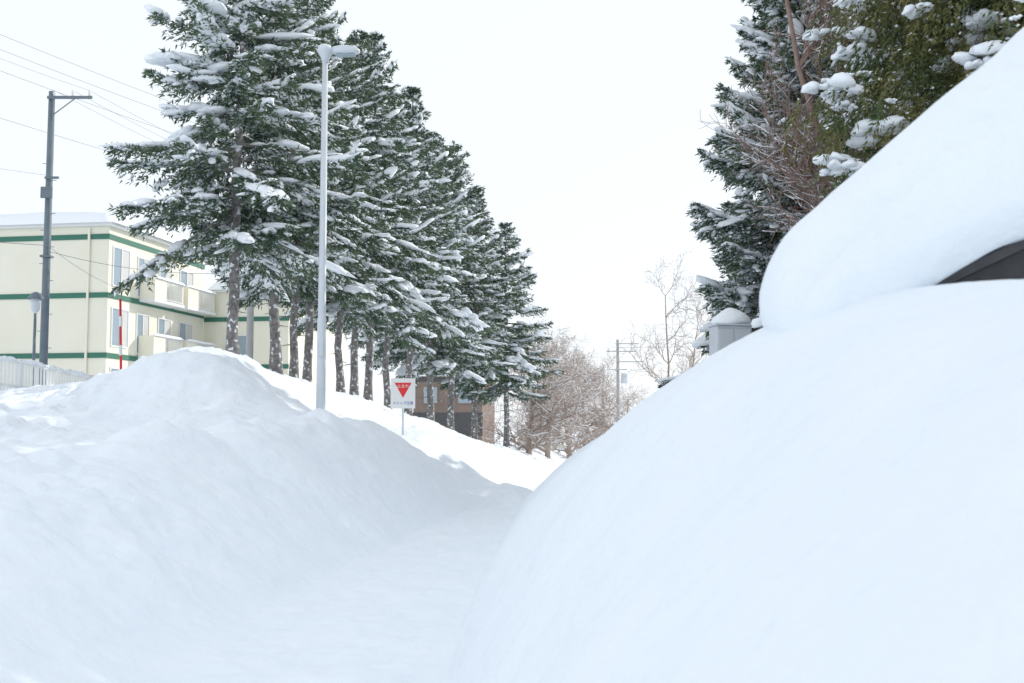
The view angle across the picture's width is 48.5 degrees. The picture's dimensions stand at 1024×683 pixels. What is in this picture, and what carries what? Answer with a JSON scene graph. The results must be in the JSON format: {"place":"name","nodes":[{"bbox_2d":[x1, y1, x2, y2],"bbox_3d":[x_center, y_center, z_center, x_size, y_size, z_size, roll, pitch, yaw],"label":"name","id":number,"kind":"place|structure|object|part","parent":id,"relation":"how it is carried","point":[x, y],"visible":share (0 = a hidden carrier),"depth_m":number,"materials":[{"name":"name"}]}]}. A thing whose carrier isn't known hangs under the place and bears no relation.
{"place":"outdoors","nodes":[
{"label":"outdoors","id":0,"kind":"place"},
{"bbox_2d":[0,34,174,103],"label":"overhead wire","id":1,"kind":"object","parent":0,"point":[82,67],"visible":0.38,"depth_m":34.13,"materials":[{"name":"grey metal"}]},
{"bbox_2d":[1,118,216,182],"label":"overhead wire","id":2,"kind":"object","parent":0,"point":[56,135],"visible":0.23,"depth_m":33.44,"materials":[{"name":"grey"}]},
{"bbox_2d":[0,0,882,430],"label":"sky","id":3,"kind":"structure","parent":0,"point":[579,123],"materials":[{"name":"white"}]},
{"bbox_2d":[0,279,1023,682],"bbox_3d":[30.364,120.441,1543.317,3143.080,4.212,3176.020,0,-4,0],"label":"ground","id":4,"kind":"structure","parent":0,"point":[834,497],"depth_m":6.65,"materials":[{"name":"white snow"}]},
{"bbox_2d":[28,292,43,385],"bbox_3d":[-16.000,0.474,38.078,0.520,4.316,0.520,0,-4,0],"label":"park lantern","id":5,"kind":"object","parent":4,"relation":"on","point":[35,298],"visible":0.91,"depth_m":38.09,"materials":[{"name":"metal"}]},
{"bbox_2d":[0,355,93,387],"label":"picket fence","id":6,"kind":"object","parent":4,"relation":"on","point":[19,377],"visible":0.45,"depth_m":24.47,"materials":[{"name":"white paint"}]},
{"bbox_2d":[39,90,92,384],"bbox_3d":[-15.880,-2.891,40.316,1.760,12.258,0.420,0,-4,0],"label":"utility pole","id":7,"kind":"object","parent":4,"relation":"on","point":[46,192],"visible":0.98,"depth_m":40.31,"materials":[{"name":"stone"}]},
{"bbox_2d":[0,242,47,245],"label":"overhead wire","id":8,"kind":"object","parent":7,"relation":"attached to","point":[20,243],"visible":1,"depth_m":39.36,"materials":[{"name":"grey"}]},
{"bbox_2d":[51,248,111,285],"bbox_3d":[-17.349,-2.834,47.012,0.018,0.272,13.832,1,-4,-8],"label":"overhead wire","id":9,"kind":"object","parent":7,"relation":"attached to","point":[78,267],"visible":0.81,"depth_m":44.67,"materials":[{"name":"grey metal"}]},
{"bbox_2d":[0,49,193,122],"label":"overhead wire","id":10,"kind":"object","parent":7,"relation":"attached to","point":[83,81],"visible":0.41,"depth_m":34.56,"materials":[{"name":"grey metal"}]},
{"bbox_2d":[2,71,212,146],"bbox_3d":[-13.249,-7.642,34.697,0.010,0.589,28.594,-2,-5,25],"label":"overhead wire","id":11,"kind":"object","parent":7,"relation":"attached to","point":[88,103],"visible":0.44,"depth_m":34.95,"materials":[{"name":"grey"}]},
{"bbox_2d":[119,299,121,369],"bbox_3d":[-9.297,0.397,27.051,0.161,2.833,0.076,0,-4,0],"label":"snow marker pole","id":12,"kind":"object","parent":4,"relation":"on","point":[120,327],"visible":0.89,"depth_m":27.08,"materials":[{"name":"red metal"}]},
{"bbox_2d":[0,212,344,390],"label":"apartment building","id":13,"kind":"structure","parent":4,"relation":"on","point":[168,313],"depth_m":53.17,"materials":[{"name":"beige paint"}]},
{"bbox_2d":[109,367,124,371],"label":"window","id":14,"kind":"structure","parent":13,"relation":"in","point":[111,369],"depth_m":52.72,"materials":[{"name":"white paint"}]},
{"bbox_2d":[110,306,128,348],"bbox_3d":[-18.385,-0.638,53.341,0.050,1.850,1.600,-1,-5,10],"label":"window","id":15,"kind":"structure","parent":13,"relation":"in","point":[114,332],"depth_m":53.21,"materials":[{"name":"glass"}]},
{"bbox_2d":[112,245,130,288],"bbox_3d":[-18.385,-3.455,53.560,0.050,1.900,1.600,-1,-5,10],"label":"window","id":16,"kind":"structure","parent":13,"relation":"in","point":[121,256],"depth_m":53.47,"materials":[{"name":"white glass"}]},
{"bbox_2d":[135,313,149,353],"bbox_3d":[-18.018,-0.345,55.494,0.050,2.000,1.300,-1,-5,10],"label":"window","id":17,"kind":"structure","parent":13,"relation":"in","point":[142,320],"depth_m":55.40,"materials":[{"name":"glass"}]},
{"bbox_2d":[137,256,148,297],"bbox_3d":[-18.018,-3.087,55.708,0.050,2.000,1.300,-1,-5,10],"label":"window","id":18,"kind":"structure","parent":13,"relation":"in","point":[140,260],"depth_m":55.28,"materials":[{"name":"white glass"}]},
{"bbox_2d":[157,317,170,351],"bbox_3d":[-17.643,-0.173,57.706,0.050,2.000,1.400,-1,-5,10],"label":"window","id":19,"kind":"structure","parent":13,"relation":"in","point":[163,325],"depth_m":57.74,"materials":[{"name":"glass"}]},
{"bbox_2d":[159,266,172,301],"bbox_3d":[-17.643,-2.915,57.919,0.050,2.000,1.400,-1,-5,10],"label":"window","id":20,"kind":"structure","parent":13,"relation":"in","point":[162,274],"depth_m":58.15,"materials":[{"name":"white glass"}]},
{"bbox_2d":[178,321,192,340],"bbox_3d":[-17.243,0.010,60.065,0.050,2.000,1.600,-1,-5,10],"label":"window","id":21,"kind":"structure","parent":13,"relation":"in","point":[185,330],"depth_m":60.06,"materials":[{"name":"glass"}]},
{"bbox_2d":[179,270,193,286],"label":"window","id":22,"kind":"structure","parent":13,"relation":"in","point":[187,279],"depth_m":60.28,"materials":[{"name":"white glass"}]},
{"bbox_2d":[225,335,245,354],"bbox_3d":[-14.835,0.363,61.829,1.600,1.470,0.066,-1,-5,10],"label":"window","id":23,"kind":"structure","parent":13,"relation":"in","point":[242,338],"depth_m":61.82,"materials":[{"name":"glass"}]},
{"bbox_2d":[99,0,367,354],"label":"spruce tree","id":24,"kind":"object","parent":4,"relation":"on","point":[199,199],"visible":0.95,"depth_m":25.95,"materials":[{"name":"green plant"}]},
{"bbox_2d":[242,266,253,358],"bbox_3d":[-10.400,0.173,45.093,1.000,6.947,0.380,0,-4,0],"label":"utility pole","id":25,"kind":"object","parent":4,"relation":"on","point":[250,332],"visible":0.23,"depth_m":45.06,"materials":[{"name":"concrete"}]},
{"bbox_2d":[48,251,218,273],"bbox_3d":[-13.399,-2.817,42.747,7.943,0.369,0.018,4,-6,-41],"label":"overhead wire","id":26,"kind":"object","parent":25,"relation":"attached to","point":[138,269],"visible":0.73,"depth_m":42.14,"materials":[{"name":"grey"}]},
{"bbox_2d":[187,0,375,374],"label":"spruce tree","id":27,"kind":"object","parent":4,"relation":"on","point":[314,74],"visible":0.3,"depth_m":28.11,"materials":[{"name":"green plant"}]},
{"bbox_2d":[211,1,375,377],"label":"spruce tree","id":28,"kind":"object","parent":4,"relation":"on","point":[354,288],"visible":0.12,"depth_m":30.73,"materials":[{"name":"green plant"}]},
{"bbox_2d":[226,0,404,382],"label":"spruce tree","id":29,"kind":"object","parent":4,"relation":"on","point":[357,234],"visible":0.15,"depth_m":33.20,"materials":[{"name":"green plant"}]},
{"bbox_2d":[265,40,399,392],"bbox_3d":[-5.523,-3.498,35.332,4.174,12.190,4.817,1,-4,-8],"label":"spruce tree","id":30,"kind":"object","parent":4,"relation":"on","point":[335,311],"visible":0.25,"depth_m":35.06,"materials":[{"name":"green plant"}]},
{"bbox_2d":[316,44,359,408],"bbox_3d":[-3.750,-1.957,24.225,0.920,8.968,0.360,0,-4,0],"label":"street lamp","id":31,"kind":"object","parent":4,"relation":"on","point":[325,52],"visible":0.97,"depth_m":24.21,"materials":[{"name":"metal"}]},
{"bbox_2d":[284,28,437,394],"bbox_3d":[-4.868,-3.775,37.532,5.120,13.327,5.331,2,-5,-27],"label":"spruce tree","id":32,"kind":"object","parent":4,"relation":"on","point":[409,294],"visible":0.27,"depth_m":37.43,"materials":[{"name":"green plant"}]},
{"bbox_2d":[283,30,449,400],"bbox_3d":[-4.914,-3.845,39.506,5.520,14.288,5.987,-4,-6,44],"label":"spruce tree","id":33,"kind":"object","parent":4,"relation":"on","point":[416,260],"visible":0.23,"depth_m":39.29,"materials":[{"name":"green plant"}]},
{"bbox_2d":[326,99,441,408],"bbox_3d":[-4.830,-3.011,42.454,4.546,13.278,5.247,-2,-5,25],"label":"spruce tree","id":34,"kind":"object","parent":4,"relation":"on","point":[409,329],"visible":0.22,"depth_m":42.17,"materials":[{"name":"green plant"}]},
{"bbox_2d":[391,378,414,434],"bbox_3d":[-2.681,2.000,27.942,0.600,2.192,0.088,0,-4,-3],"label":"warning sign","id":35,"kind":"object","parent":4,"relation":"on","point":[402,393],"visible":1,"depth_m":27.96,"materials":[{"name":"metal"}]},
{"bbox_2d":[348,138,497,420],"bbox_3d":[-3.621,-2.194,49.289,6.134,13.623,7.057,-1,-5,9],"label":"spruce tree","id":36,"kind":"object","parent":4,"relation":"on","point":[445,364],"visible":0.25,"depth_m":48.76,"materials":[{"name":"green plant"}]},
{"bbox_2d":[360,85,487,415],"bbox_3d":[-3.763,-3.150,45.357,5.581,14.529,5.812,0,-4,6],"label":"spruce tree","id":37,"kind":"object","parent":4,"relation":"on","point":[465,316],"visible":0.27,"depth_m":45.37,"materials":[{"name":"green plant"}]},
{"bbox_2d":[413,371,494,443],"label":"brown building","id":38,"kind":"structure","parent":4,"relation":"on","point":[462,417],"depth_m":84.97,"materials":[{"name":"brick"}]},
{"bbox_2d":[423,386,437,403],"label":"window","id":39,"kind":"structure","parent":38,"relation":"in","point":[435,388],"depth_m":85.04,"materials":[{"name":"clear glass"}]},
{"bbox_2d":[457,389,471,403],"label":"window","id":40,"kind":"structure","parent":38,"relation":"in","point":[459,401],"depth_m":84.75,"materials":[{"name":"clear glass"}]},
{"bbox_2d":[419,140,523,429],"bbox_3d":[-2.904,-2.069,53.332,6.468,14.948,7.014,3,-5,-31],"label":"spruce tree","id":41,"kind":"object","parent":4,"relation":"on","point":[485,363],"visible":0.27,"depth_m":52.96,"materials":[{"name":"green plant"}]},
{"bbox_2d":[433,186,542,439],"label":"spruce tree","id":42,"kind":"object","parent":4,"relation":"on","point":[523,363],"visible":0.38,"depth_m":55.75,"materials":[{"name":"green plant"}]},
{"bbox_2d":[455,221,564,447],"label":"spruce tree","id":43,"kind":"object","parent":4,"relation":"on","point":[495,391],"visible":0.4,"depth_m":57.32,"materials":[{"name":"green plant"}]},
{"bbox_2d":[517,427,564,448],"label":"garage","id":44,"kind":"structure","parent":4,"relation":"on","point":[557,447],"depth_m":91.53,"materials":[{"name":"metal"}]},
{"bbox_2d":[480,331,607,457],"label":"bare tree","id":45,"kind":"object","parent":4,"relation":"on","point":[567,450],"visible":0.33,"depth_m":73.68,"materials":[{"name":"brown plant"}]},
{"bbox_2d":[479,320,612,458],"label":"bare tree","id":46,"kind":"object","parent":4,"relation":"on","point":[542,448],"visible":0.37,"depth_m":65.56,"materials":[{"name":"brown plant"}]},
{"bbox_2d":[477,307,618,461],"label":"bare tree","id":47,"kind":"object","parent":4,"relation":"on","point":[549,412],"visible":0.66,"depth_m":59.58,"materials":[{"name":"brown plant"}]},
{"bbox_2d":[511,361,595,441],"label":"bare tree","id":48,"kind":"object","parent":4,"relation":"on","point":[558,400],"visible":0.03,"depth_m":103.24,"materials":[{"name":"brown plant"}]},
{"bbox_2d":[545,345,625,448],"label":"bare tree","id":49,"kind":"object","parent":4,"relation":"on","point":[602,410],"visible":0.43,"depth_m":83.87,"materials":[{"name":"brown plant"}]},
{"bbox_2d":[578,357,637,433],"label":"bare tree","id":50,"kind":"object","parent":4,"relation":"on","point":[613,403],"visible":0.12,"depth_m":93.76,"materials":[{"name":"brown plant"}]},
{"bbox_2d":[606,339,643,421],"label":"utility pole","id":51,"kind":"object","parent":4,"relation":"on","point":[624,377],"visible":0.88,"depth_m":87.92,"materials":[{"name":"concrete"}]},
{"bbox_2d":[599,376,652,423],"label":"bare tree","id":52,"kind":"object","parent":4,"relation":"on","point":[632,401],"visible":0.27,"depth_m":118.23,"materials":[{"name":"brown wood"}]},
{"bbox_2d":[612,251,714,381],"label":"bare tree","id":53,"kind":"object","parent":4,"relation":"on","point":[657,343],"visible":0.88,"depth_m":54.35,"materials":[{"name":"brown plant"}]},
{"bbox_2d":[660,287,709,374],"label":"bare tree","id":54,"kind":"object","parent":4,"relation":"on","point":[693,353],"visible":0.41,"depth_m":60.28,"materials":[{"name":"brown wood"}]},
{"bbox_2d":[707,308,751,355],"bbox_3d":[3.880,0.470,20.027,0.740,2.143,0.536,1,-5,-9],"label":"bus shelter","id":55,"kind":"object","parent":4,"relation":"on","point":[728,326],"visible":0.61,"depth_m":19.86,"materials":[{"name":"metal"}]},
{"bbox_3d":[3.731,0.449,19.774,0.270,1.346,0.019,1,-5,-9],"label":"door","id":56,"kind":"part","parent":55,"relation":"part of","materials":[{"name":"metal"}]},
{"bbox_3d":[4.038,0.452,19.820,0.270,1.346,0.019,1,-5,-9],"label":"door","id":57,"kind":"part","parent":55,"relation":"part of","materials":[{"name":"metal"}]},
{"bbox_2d":[654,0,879,387],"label":"spruce tree","id":58,"kind":"object","parent":4,"relation":"on","point":[731,230],"visible":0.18,"depth_m":27.64,"materials":[{"name":"green plant"}]},
{"bbox_2d":[699,0,878,246],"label":"bare tree","id":59,"kind":"object","parent":4,"relation":"on","point":[796,177],"visible":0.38,"depth_m":24.10,"materials":[{"name":"brown plant"}]},
{"bbox_2d":[719,9,931,237],"bbox_3d":[7.557,-4.811,22.964,4.096,13.872,6.425,3,-5,-30],"label":"bare tree","id":60,"kind":"object","parent":4,"relation":"on","point":[814,149],"visible":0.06,"depth_m":23.70,"materials":[{"name":"brown plant"}]},
{"bbox_2d":[814,0,951,154],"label":"cedar tree","id":61,"kind":"object","parent":4,"relation":"on","point":[877,30],"visible":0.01,"depth_m":23.13,"materials":[{"name":"green plant"}]},
{"bbox_2d":[751,0,1023,327],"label":"cedar tree","id":62,"kind":"object","parent":4,"relation":"on","point":[866,132],"visible":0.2,"depth_m":16.84,"materials":[{"name":"green plant"}]},
{"bbox_2d":[759,27,1023,330],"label":"garden shed","id":63,"kind":"structure","parent":4,"relation":"on","point":[933,195],"depth_m":6.69,"materials":[{"name":"metal"}]},
{"bbox_2d":[834,0,1023,177],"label":"cedar tree","id":64,"kind":"object","parent":4,"relation":"on","point":[908,83],"visible":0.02,"depth_m":19.99,"materials":[{"name":"green plant"}]},
{"bbox_2d":[917,0,1023,99],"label":"cedar tree","id":65,"kind":"object","parent":4,"relation":"on","point":[976,57],"visible":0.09,"depth_m":16.06,"materials":[{"name":"green plant"}]}
]}

